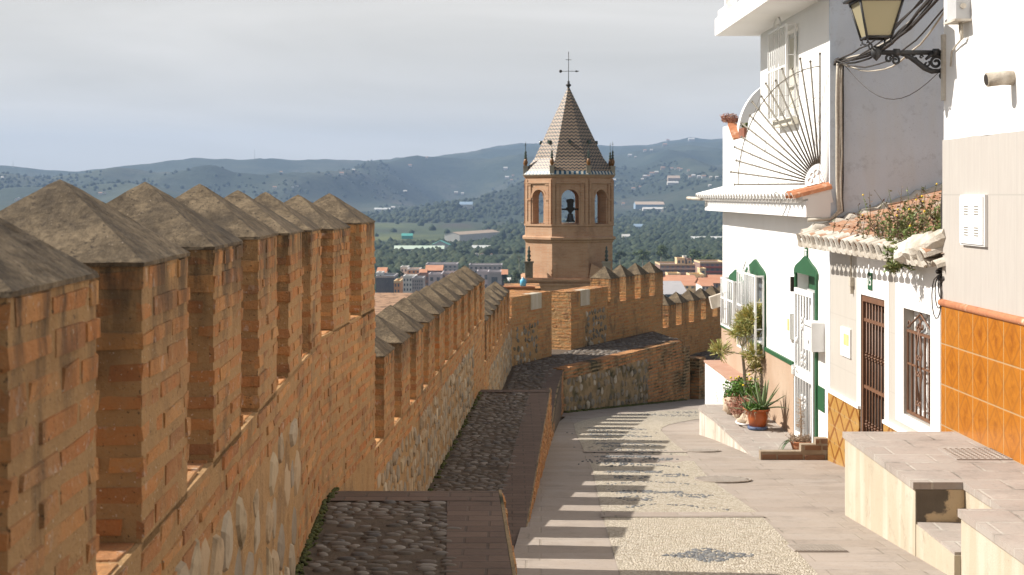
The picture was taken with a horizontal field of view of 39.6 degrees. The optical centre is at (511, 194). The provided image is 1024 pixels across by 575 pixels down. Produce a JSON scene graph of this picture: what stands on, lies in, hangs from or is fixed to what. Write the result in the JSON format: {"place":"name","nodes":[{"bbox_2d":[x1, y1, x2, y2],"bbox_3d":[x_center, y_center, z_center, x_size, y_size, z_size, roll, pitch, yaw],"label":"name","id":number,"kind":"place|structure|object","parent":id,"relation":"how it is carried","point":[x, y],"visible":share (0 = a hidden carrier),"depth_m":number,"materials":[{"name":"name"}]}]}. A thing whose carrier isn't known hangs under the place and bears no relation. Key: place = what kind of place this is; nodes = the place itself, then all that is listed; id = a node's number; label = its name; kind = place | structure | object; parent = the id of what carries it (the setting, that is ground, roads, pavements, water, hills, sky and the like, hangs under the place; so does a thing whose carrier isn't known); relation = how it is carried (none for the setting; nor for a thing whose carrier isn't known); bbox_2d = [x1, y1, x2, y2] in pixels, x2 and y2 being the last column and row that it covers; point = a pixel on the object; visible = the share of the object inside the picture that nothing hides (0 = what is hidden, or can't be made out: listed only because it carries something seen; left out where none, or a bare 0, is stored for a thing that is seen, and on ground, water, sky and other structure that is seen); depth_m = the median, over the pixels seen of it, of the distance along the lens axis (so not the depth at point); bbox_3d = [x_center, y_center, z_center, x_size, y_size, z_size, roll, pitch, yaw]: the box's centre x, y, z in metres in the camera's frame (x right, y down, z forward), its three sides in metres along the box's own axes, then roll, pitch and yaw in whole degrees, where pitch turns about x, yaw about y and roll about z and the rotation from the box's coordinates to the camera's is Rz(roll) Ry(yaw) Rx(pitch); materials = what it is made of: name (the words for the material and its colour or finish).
{"place":"outdoors","nodes":[
{"label":"outdoors","id":0,"kind":"place"},
{"bbox_2d":[0,137,722,256],"bbox_3d":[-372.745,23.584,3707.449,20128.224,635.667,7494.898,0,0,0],"label":"hills","id":1,"kind":"structure","parent":0,"point":[475,174],"depth_m":3956.64,"materials":[{"name":"plant"}]},
{"bbox_2d":[0,159,722,292],"bbox_3d":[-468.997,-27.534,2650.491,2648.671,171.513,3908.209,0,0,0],"label":"groves","id":2,"kind":"object","parent":1,"relation":"on","point":[672,233],"visible":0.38,"depth_m":1993.17,"materials":[{"name":"green plant"}]},
{"bbox_2d":[376,271,384,275],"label":"town building","id":3,"kind":"structure","parent":1,"relation":"on","point":[379,273],"depth_m":565.00,"materials":[{"name":"white"}]},
{"bbox_2d":[374,208,390,211],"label":"greenhouse","id":4,"kind":"object","parent":1,"relation":"on","point":[380,209],"visible":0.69,"depth_m":3239.02,"materials":[{"name":"plastic"}]},
{"bbox_2d":[377,267,388,272],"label":"town building","id":5,"kind":"structure","parent":1,"relation":"on","point":[386,269],"depth_m":644.48,"materials":[{"name":"tile"}]},
{"bbox_2d":[376,273,397,292],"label":"town building","id":6,"kind":"structure","parent":1,"relation":"on","point":[385,283],"depth_m":560.00,"materials":[{"name":"stone"}]},
{"bbox_2d":[374,293,411,314],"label":"roof","id":7,"kind":"structure","parent":1,"relation":"on","point":[383,301],"depth_m":51.75,"materials":[{"name":"tile"}]},
{"bbox_2d":[394,279,402,292],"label":"town building","id":8,"kind":"structure","parent":1,"relation":"on","point":[398,285],"depth_m":540.00,"materials":[{"name":"beige glass"}]},
{"bbox_2d":[400,266,409,278],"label":"town building","id":9,"kind":"structure","parent":1,"relation":"on","point":[403,269],"depth_m":700.00,"materials":[{"name":"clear glass"}]},
{"bbox_2d":[401,233,412,238],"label":"greenhouse","id":10,"kind":"object","parent":1,"relation":"on","point":[406,235],"visible":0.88,"depth_m":1710.25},
{"bbox_2d":[403,274,417,292],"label":"town building","id":11,"kind":"structure","parent":1,"relation":"on","point":[407,283],"depth_m":600.00,"materials":[{"name":"grey glass"}]},
{"bbox_2d":[407,267,421,273],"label":"town building","id":12,"kind":"structure","parent":1,"relation":"on","point":[412,270],"depth_m":690.00,"materials":[{"name":"glass"}]},
{"bbox_2d":[412,276,424,292],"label":"town building","id":13,"kind":"structure","parent":1,"relation":"on","point":[418,283],"depth_m":560.00,"materials":[{"name":"grey glass"}]},
{"bbox_2d":[394,246,444,250],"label":"greenhouse","id":14,"kind":"object","parent":1,"relation":"on","point":[406,248],"visible":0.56,"depth_m":1301.10,"materials":[{"name":"plastic"}]},
{"bbox_2d":[418,273,428,285],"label":"town building","id":15,"kind":"structure","parent":1,"relation":"on","point":[425,275],"depth_m":639.93,"materials":[{"name":"grey glass"}]},
{"bbox_2d":[425,265,443,272],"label":"town building","id":16,"kind":"structure","parent":1,"relation":"on","point":[435,268],"depth_m":702.16,"materials":[{"name":"tile"}]},
{"bbox_2d":[428,272,442,285],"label":"town building","id":17,"kind":"structure","parent":1,"relation":"on","point":[433,277],"depth_m":610.00,"materials":[{"name":"grey glass"}]},
{"bbox_2d":[432,240,449,247],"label":"greenhouse","id":18,"kind":"object","parent":1,"relation":"on","point":[442,243],"visible":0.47,"depth_m":1345.85,"materials":[{"name":"plastic"}]},
{"bbox_2d":[426,262,457,270],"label":"town building","id":19,"kind":"structure","parent":1,"relation":"on","point":[450,266],"depth_m":760.00,"materials":[{"name":"grey glass"}]},
{"bbox_2d":[442,271,454,276],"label":"town building","id":20,"kind":"structure","parent":1,"relation":"on","point":[445,273],"depth_m":620.24,"materials":[{"name":"grey glass"}]},
{"bbox_2d":[459,202,472,208],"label":"villa","id":21,"kind":"object","parent":1,"relation":"on","point":[468,205],"visible":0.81,"depth_m":2827.93,"materials":[{"name":"paint"}]},
{"bbox_2d":[444,229,498,241],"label":"warehouse","id":22,"kind":"structure","parent":1,"relation":"on","point":[468,235],"depth_m":1652.20,"materials":[{"name":"metal"}]},
{"bbox_2d":[477,270,487,287],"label":"town building","id":23,"kind":"structure","parent":1,"relation":"on","point":[483,274],"depth_m":640.00,"materials":[{"name":"grey glass"}]},
{"bbox_2d":[469,263,501,272],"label":"town building","id":24,"kind":"structure","parent":1,"relation":"on","point":[474,267],"depth_m":740.00,"materials":[{"name":"grey glass"}]},
{"bbox_2d":[488,270,500,285],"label":"town building","id":25,"kind":"structure","parent":1,"relation":"on","point":[494,275],"depth_m":630.00,"materials":[{"name":"grey glass"}]},
{"bbox_2d":[501,269,507,285],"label":"town building","id":26,"kind":"structure","parent":1,"relation":"on","point":[504,271],"depth_m":650.72,"materials":[{"name":"tile"}]},
{"bbox_2d":[504,275,515,282],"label":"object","id":27,"kind":"object","parent":1,"relation":"on","point":[510,281],"visible":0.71,"depth_m":559.15,"materials":[{"name":"green plant"}]},
{"bbox_2d":[513,270,520,282],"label":"tree","id":28,"kind":"object","parent":1,"relation":"on","point":[517,275],"visible":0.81,"depth_m":568.86,"materials":[{"name":"green plant"}]},
{"bbox_2d":[503,283,540,290],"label":"rooftop parapet","id":29,"kind":"structure","parent":1,"relation":"on","point":[528,286],"depth_m":62.00,"materials":[{"name":"brick"}]},
{"bbox_2d":[520,277,526,285],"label":"water jug","id":30,"kind":"object","parent":29,"relation":"on","point":[523,282],"visible":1,"depth_m":62.09,"materials":[{"name":"blue plastic"}]},
{"bbox_2d":[521,52,615,290],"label":"bell tower","id":31,"kind":"structure","parent":1,"relation":"on","point":[560,255],"depth_m":87.76,"materials":[{"name":"stone"}]},
{"bbox_2d":[614,250,626,263],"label":"tree","id":32,"kind":"object","parent":1,"relation":"on","point":[619,253],"visible":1,"depth_m":818.48,"materials":[{"name":"green plant"}]},
{"bbox_2d":[633,249,650,266],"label":"tree","id":33,"kind":"object","parent":1,"relation":"on","point":[643,254],"visible":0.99,"depth_m":818.99,"materials":[{"name":"green plant"}]},
{"bbox_2d":[634,202,664,208],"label":"warehouse","id":34,"kind":"structure","parent":1,"relation":"on","point":[638,205],"depth_m":3149.76,"materials":[{"name":"metal"}]},
{"bbox_2d":[642,207,665,210],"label":"warehouse","id":35,"kind":"structure","parent":1,"relation":"on","point":[649,208],"depth_m":2980.50,"materials":[{"name":"paint"}]},
{"bbox_2d":[656,244,669,261],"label":"tree","id":36,"kind":"object","parent":1,"relation":"on","point":[661,252],"visible":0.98,"depth_m":828.85,"materials":[{"name":"green plant"}]},
{"bbox_2d":[665,272,680,274],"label":"town building","id":37,"kind":"structure","parent":1,"relation":"on","point":[672,273],"depth_m":689.88,"materials":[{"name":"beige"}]},
{"bbox_2d":[667,181,678,184],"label":"villa","id":38,"kind":"object","parent":1,"relation":"on","point":[672,182],"visible":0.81,"depth_m":3494.73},
{"bbox_2d":[667,176,679,180],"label":"villa","id":39,"kind":"object","parent":1,"relation":"on","point":[673,178],"visible":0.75,"depth_m":3550.50,"materials":[{"name":"paint"}]},
{"bbox_2d":[655,262,694,275],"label":"town building","id":40,"kind":"structure","parent":1,"relation":"on","point":[682,269],"depth_m":759.93,"materials":[{"name":"brown glass"}]},
{"bbox_2d":[675,257,684,263],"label":"town building","id":41,"kind":"structure","parent":40,"relation":"on","point":[679,260],"depth_m":770.00,"materials":[{"name":"beige glass"}]},
{"bbox_2d":[663,281,686,297],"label":"town building","id":42,"kind":"structure","parent":1,"relation":"on","point":[670,288],"depth_m":427.98,"materials":[{"name":"white glass"}]},
{"bbox_2d":[663,275,696,292],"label":"town building","id":43,"kind":"structure","parent":1,"relation":"on","point":[688,282],"depth_m":573.94,"materials":[{"name":"tile"}]},
{"bbox_2d":[686,249,701,261],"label":"tree","id":44,"kind":"object","parent":1,"relation":"on","point":[694,254],"visible":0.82,"depth_m":846.15,"materials":[{"name":"green plant"}]},
{"bbox_2d":[686,272,703,277],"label":"town building","id":45,"kind":"structure","parent":1,"relation":"on","point":[698,275],"depth_m":660.00,"materials":[{"name":"beige glass"}]},
{"bbox_2d":[697,267,705,277],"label":"town building","id":46,"kind":"structure","parent":1,"relation":"on","point":[701,270],"depth_m":700.00,"materials":[{"name":"beige glass"}]},
{"bbox_2d":[695,278,713,290],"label":"town building","id":47,"kind":"structure","parent":1,"relation":"on","point":[704,284],"depth_m":544.51,"materials":[{"name":"tile"}]},
{"bbox_2d":[695,254,716,259],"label":"tree","id":48,"kind":"object","parent":1,"relation":"on","point":[708,256],"visible":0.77,"depth_m":828.74,"materials":[{"name":"green plant"}]},
{"bbox_2d":[694,260,722,275],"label":"town building","id":49,"kind":"structure","parent":1,"relation":"on","point":[713,267],"depth_m":740.00,"materials":[{"name":"brown brick"}]},
{"bbox_2d":[705,275,722,287],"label":"town building","id":50,"kind":"structure","parent":1,"relation":"on","point":[715,279],"depth_m":563.90,"materials":[{"name":"tile"}]},
{"bbox_2d":[0,0,759,171],"label":"sky","id":51,"kind":"structure","parent":0,"point":[85,85],"materials":[{"name":"grey"}]},
{"bbox_2d":[298,331,720,574],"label":"walkway","id":52,"kind":"structure","parent":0,"point":[409,568],"depth_m":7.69,"materials":[{"name":"stone"}]},
{"bbox_2d":[0,179,322,574],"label":"parapet wall","id":53,"kind":"structure","parent":52,"relation":"on","point":[160,383],"depth_m":3.57,"materials":[{"name":"brick"}]},
{"bbox_2d":[284,193,375,504],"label":"parapet wall","id":54,"kind":"structure","parent":52,"relation":"on","point":[348,356],"depth_m":8.89,"materials":[{"name":"brick"}]},
{"bbox_2d":[330,491,499,500],"bbox_3d":[-0.559,1.733,8.189,0.981,0.001,0.266,0,0,0],"label":"walkway border","id":55,"kind":"object","parent":52,"relation":"on","point":[418,495],"visible":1,"depth_m":8.17,"materials":[{"name":"brick"}]},
{"bbox_2d":[375,266,484,490],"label":"parapet wall","id":56,"kind":"structure","parent":52,"relation":"on","point":[429,362],"depth_m":13.54,"materials":[{"name":"brick"}]},
{"bbox_2d":[446,501,511,574],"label":"walkway border","id":57,"kind":"object","parent":52,"relation":"on","point":[477,545],"visible":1,"depth_m":7.15,"materials":[{"name":"brick"}]},
{"bbox_2d":[295,391,686,574],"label":"moss","id":58,"kind":"object","parent":52,"relation":"on","point":[316,529],"visible":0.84,"depth_m":7.95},
{"bbox_2d":[484,281,511,389],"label":"parapet wall","id":59,"kind":"structure","parent":52,"relation":"on","point":[498,343],"depth_m":24.74,"materials":[{"name":"stone"}]},
{"bbox_2d":[480,390,549,391],"bbox_3d":[0.044,2.766,20.060,0.985,0.001,0.260,0,0,0],"label":"walkway border","id":60,"kind":"object","parent":52,"relation":"on","point":[515,391],"visible":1,"depth_m":19.99,"materials":[{"name":"brick"}]},
{"bbox_2d":[502,391,549,547],"bbox_3d":[0.120,2.773,14.745,0.282,0.001,10.918,0,0,3],"label":"walkway border","id":61,"kind":"object","parent":52,"relation":"on","point":[517,493],"visible":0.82,"depth_m":14.62,"materials":[{"name":"brick"}]},
{"bbox_2d":[509,290,551,365],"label":"brick wall","id":62,"kind":"structure","parent":52,"relation":"on","point":[530,313],"depth_m":29.91,"materials":[{"name":"brick"}]},
{"bbox_2d":[541,370,562,420],"bbox_3d":[0.612,3.493,24.578,0.353,0.001,7.481,0,0,4],"label":"walkway border","id":63,"kind":"object","parent":52,"relation":"on","point":[552,382],"visible":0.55,"depth_m":26.46,"materials":[{"name":"brick"}]},
{"bbox_2d":[551,286,607,349],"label":"brick wall","id":64,"kind":"structure","parent":52,"relation":"on","point":[579,316],"depth_m":32.55,"materials":[{"name":"brick"}]},
{"bbox_2d":[549,340,669,368],"bbox_3d":[2.388,3.493,31.289,0.330,0.001,6.382,0,0,29],"label":"walkway border","id":65,"kind":"object","parent":52,"relation":"on","point":[605,355],"visible":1,"depth_m":30.80,"materials":[{"name":"brick"}]},
{"bbox_2d":[590,261,662,340],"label":"parapet wall","id":66,"kind":"structure","parent":52,"relation":"on","point":[635,298],"depth_m":35.38,"materials":[{"name":"brick"}]},
{"bbox_2d":[663,285,720,354],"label":"parapet wall","id":67,"kind":"structure","parent":52,"relation":"on","point":[691,319],"depth_m":39.32,"materials":[{"name":"brick"}]},
{"bbox_2d":[514,399,946,574],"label":"street","id":68,"kind":"structure","parent":0,"point":[564,531],"depth_m":13.18,"materials":[{"name":"stone"}]},
{"bbox_2d":[499,490,516,574],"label":"retaining wall","id":69,"kind":"structure","parent":68,"relation":"on","point":[508,538],"depth_m":7.25,"materials":[{"name":"stone"}]},
{"bbox_2d":[526,388,551,526],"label":"retaining wall","id":70,"kind":"structure","parent":68,"relation":"on","point":[545,443],"depth_m":16.45,"materials":[{"name":"stone"}]},
{"bbox_2d":[551,398,555,440],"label":"retaining wall","id":71,"kind":"structure","parent":68,"relation":"on","point":[552,430],"depth_m":22.12,"materials":[{"name":"stone"}]},
{"bbox_2d":[555,374,563,417],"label":"retaining wall","id":72,"kind":"structure","parent":68,"relation":"on","point":[562,393],"depth_m":27.60,"materials":[{"name":"stone"}]},
{"bbox_2d":[552,340,682,417],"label":"retaining wall","id":73,"kind":"structure","parent":68,"relation":"on","point":[650,373],"depth_m":31.17,"materials":[{"name":"stone"}]},
{"bbox_2d":[683,346,689,399],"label":"buttress","id":74,"kind":"structure","parent":68,"relation":"on","point":[686,372],"depth_m":34.20,"materials":[{"name":"brick"}]},
{"bbox_2d":[574,409,818,574],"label":"pebble paving","id":75,"kind":"structure","parent":68,"relation":"on","point":[640,545],"depth_m":12.23,"materials":[{"name":"gravel"}]},
{"bbox_2d":[566,411,753,562],"bbox_3d":[1.707,3.509,19.609,2.373,1.798,18.956,0,0,7],"label":"pebble mosaic","id":76,"kind":"object","parent":75,"relation":"on","point":[697,554],"visible":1,"depth_m":15.82},
{"bbox_2d":[583,451,764,516],"bbox_3d":[1.514,2.886,13.199,1.435,0.995,11.233,0,0,1],"label":"paving band","id":77,"kind":"object","parent":75,"relation":"on","point":[681,514],"visible":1,"depth_m":12.57,"materials":[{"name":"stone"}]},
{"bbox_2d":[690,356,705,398],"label":"buttress","id":78,"kind":"structure","parent":68,"relation":"on","point":[697,377],"depth_m":34.58,"materials":[{"name":"brick"}]},
{"bbox_2d":[687,448,720,451],"bbox_3d":[2.543,3.390,18.836,0.436,0.060,0.435,0,0,0],"label":"drain grate","id":79,"kind":"object","parent":68,"relation":"on","point":[703,450],"visible":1,"depth_m":18.75,"materials":[{"name":"metal"}]},
{"bbox_2d":[695,476,751,482],"bbox_3d":[2.276,3.072,15.341,0.610,0.074,0.609,0,0,0],"label":"drain grate","id":80,"kind":"object","parent":68,"relation":"on","point":[727,479],"visible":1,"depth_m":15.26,"materials":[{"name":"metal"}]},
{"bbox_2d":[704,360,750,403],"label":"white bench block","id":81,"kind":"structure","parent":68,"relation":"on","point":[717,372],"depth_m":24.08,"materials":[{"name":"paint"}]},
{"bbox_2d":[698,404,792,457],"bbox_3d":[3.380,3.915,19.998,0.900,1.230,4.818,0,0,-1],"label":"doorstep landing","id":82,"kind":"object","parent":68,"relation":"on","point":[717,423],"visible":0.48,"depth_m":19.91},
{"bbox_2d":[722,397,738,414],"bbox_3d":[3.320,3.221,21.400,0.327,0.366,0.245,0,0,0],"label":"terracotta plant pot","id":83,"kind":"object","parent":82,"relation":"on","point":[725,409],"visible":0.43,"depth_m":21.34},
{"bbox_2d":[708,300,765,394],"bbox_3d":[3.527,2.542,21.560,1.099,1.934,0.708,0,0,0],"label":"pencil bush","id":84,"kind":"object","parent":82,"relation":"on","point":[742,325],"visible":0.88,"depth_m":21.58,"materials":[{"name":"green plant"}]},
{"bbox_2d":[716,373,762,415],"bbox_3d":[3.697,2.998,21.382,1.122,0.506,1.670,0,0,0],"label":"potted plant","id":85,"kind":"object","parent":82,"relation":"on","point":[736,388],"visible":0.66,"depth_m":21.48,"materials":[{"name":"green plant"}]},
{"bbox_2d":[736,418,746,425],"bbox_3d":[3.336,3.268,20.403,0.241,0.139,0.202,0,0,16],"label":"garden rock","id":86,"kind":"object","parent":82,"relation":"on","point":[741,420],"visible":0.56,"depth_m":20.34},
{"bbox_2d":[742,395,756,414],"bbox_3d":[3.477,3.103,20.694,0.272,0.394,0.295,0,0,0],"label":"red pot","id":87,"kind":"object","parent":82,"relation":"on","point":[747,400],"visible":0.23,"depth_m":20.68,"materials":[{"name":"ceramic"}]},
{"bbox_2d":[736,376,788,430],"bbox_3d":[3.479,2.916,20.002,0.902,0.768,0.712,0,0,0],"label":"agave pot","id":88,"kind":"object","parent":82,"relation":"on","point":[757,412],"visible":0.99,"depth_m":19.89,"materials":[{"name":"plant"}]},
{"bbox_2d":[778,397,811,449],"bbox_3d":[3.688,2.979,18.353,0.451,0.702,0.332,0,0,-21],"label":"succulent bowl","id":89,"kind":"object","parent":82,"relation":"on","point":[794,440],"visible":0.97,"depth_m":18.33,"materials":[{"name":"ceramic"}]},
{"bbox_2d":[759,437,827,459],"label":"brick kerb","id":90,"kind":"structure","parent":68,"relation":"on","point":[817,449],"depth_m":17.56,"materials":[{"name":"brick"}]},
{"bbox_2d":[686,0,943,442],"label":"white house","id":91,"kind":"structure","parent":68,"relation":"on","point":[775,269],"depth_m":18.68,"materials":[{"name":"paint"}]},
{"bbox_2d":[720,113,738,122],"bbox_3d":[3.780,-1.318,24.742,0.382,0.236,0.450,0,0,0],"label":"parapet pot","id":92,"kind":"object","parent":91,"relation":"on","point":[729,118],"visible":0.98,"depth_m":24.69,"materials":[{"name":"ceramic"}]},
{"bbox_2d":[720,269,743,329],"bbox_3d":[3.777,1.750,23.804,0.400,1.000,1.252,0,0,0],"label":"window","id":93,"kind":"structure","parent":91,"relation":"in","point":[730,292],"depth_m":23.79,"materials":[{"name":"white glass"}]},
{"bbox_2d":[739,123,747,138],"bbox_3d":[3.858,-1.070,23.452,0.180,0.269,0.534,0,0,0],"label":"flower pot","id":94,"kind":"object","parent":91,"relation":"on","point":[743,131],"visible":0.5,"depth_m":23.35,"materials":[{"name":"ceramic"}]},
{"bbox_2d":[737,259,765,357],"bbox_3d":[3.815,1.725,22.116,0.374,1.450,1.539,0,0,-1],"label":"window","id":95,"kind":"structure","parent":91,"relation":"in","point":[754,269],"depth_m":21.86,"materials":[{"name":"white glass"}]},
{"bbox_2d":[730,52,820,185],"bbox_3d":[3.357,-0.938,18.214,0.053,1.643,1.632,0,0,-34],"label":"fan grille","id":96,"kind":"object","parent":91,"relation":"attached to","point":[812,174],"visible":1,"depth_m":17.89,"materials":[{"name":"black metal"}]},
{"bbox_2d":[768,17,797,121],"bbox_3d":[3.867,-1.789,19.797,0.400,1.478,1.209,0,0,0],"label":"window","id":97,"kind":"structure","parent":91,"relation":"in","point":[795,34],"depth_m":19.79,"materials":[{"name":"white glass"}]},
{"bbox_2d":[792,256,818,442],"bbox_3d":[3.926,2.040,18.701,0.332,2.480,1.311,0,0,0],"label":"door","id":98,"kind":"structure","parent":91,"relation":"in","point":[804,266],"depth_m":18.75,"materials":[{"name":"green paint"}]},
{"bbox_2d":[807,0,943,221],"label":"overhead cables","id":99,"kind":"object","parent":91,"relation":"attached to","point":[840,63],"visible":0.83,"depth_m":17.34,"materials":[{"name":"rubber"}]},
{"bbox_2d":[787,544,847,552],"bbox_3d":[2.300,2.668,10.725,0.400,0.047,0.300,0,0,0],"label":"manhole cover","id":100,"kind":"object","parent":68,"relation":"on","point":[819,548],"visible":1,"depth_m":10.65,"materials":[{"name":"stone"}]},
{"bbox_2d":[796,184,945,466],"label":"tiled roof house","id":101,"kind":"structure","parent":68,"relation":"on","point":[885,351],"depth_m":15.42,"materials":[{"name":"paint"}]},
{"bbox_2d":[862,294,884,431],"bbox_3d":[4.034,2.185,15.575,0.151,2.130,0.951,0,0,-1],"label":"door","id":102,"kind":"structure","parent":101,"relation":"in","point":[877,357],"depth_m":15.73,"materials":[{"name":"brown paint"}]},
{"bbox_2d":[832,183,940,274],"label":"roof weeds","id":103,"kind":"object","parent":101,"relation":"on","point":[904,226],"visible":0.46,"depth_m":14.47,"materials":[{"name":"green plant"}]},
{"bbox_2d":[907,311,929,423],"bbox_3d":[4.079,1.683,13.993,0.173,1.075,0.864,0,0,0],"label":"window","id":104,"kind":"structure","parent":101,"relation":"in","point":[921,321],"depth_m":14.04,"materials":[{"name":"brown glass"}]},
{"bbox_2d":[842,432,1023,574],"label":"raised terrace","id":105,"kind":"structure","parent":68,"relation":"on","point":[921,496],"depth_m":10.49,"materials":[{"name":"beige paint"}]},
{"bbox_2d":[938,448,1012,459],"bbox_3d":[3.750,2.103,11.500,0.460,0.033,0.500,0,0,0],"label":"drain grate","id":106,"kind":"object","parent":105,"relation":"on","point":[973,453],"visible":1,"depth_m":11.45,"materials":[{"name":"metal"}]},
{"bbox_2d":[938,0,1023,464],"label":"tiled house","id":107,"kind":"structure","parent":68,"relation":"on","point":[981,302],"depth_m":11.91,"materials":[{"name":"paint"}]},
{"bbox_2d":[843,0,945,100],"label":"street lamp","id":108,"kind":"object","parent":107,"relation":"attached to","point":[875,19],"visible":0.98,"depth_m":12.94,"materials":[{"name":"black metal"}]},
{"bbox_2d":[931,192,944,318],"bbox_3d":[3.949,0.473,13.092,0.086,1.350,0.328,0,0,0],"label":"cable tangle","id":109,"kind":"object","parent":107,"relation":"attached to","point":[940,278],"visible":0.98,"depth_m":13.07,"materials":[{"name":"rubber"}]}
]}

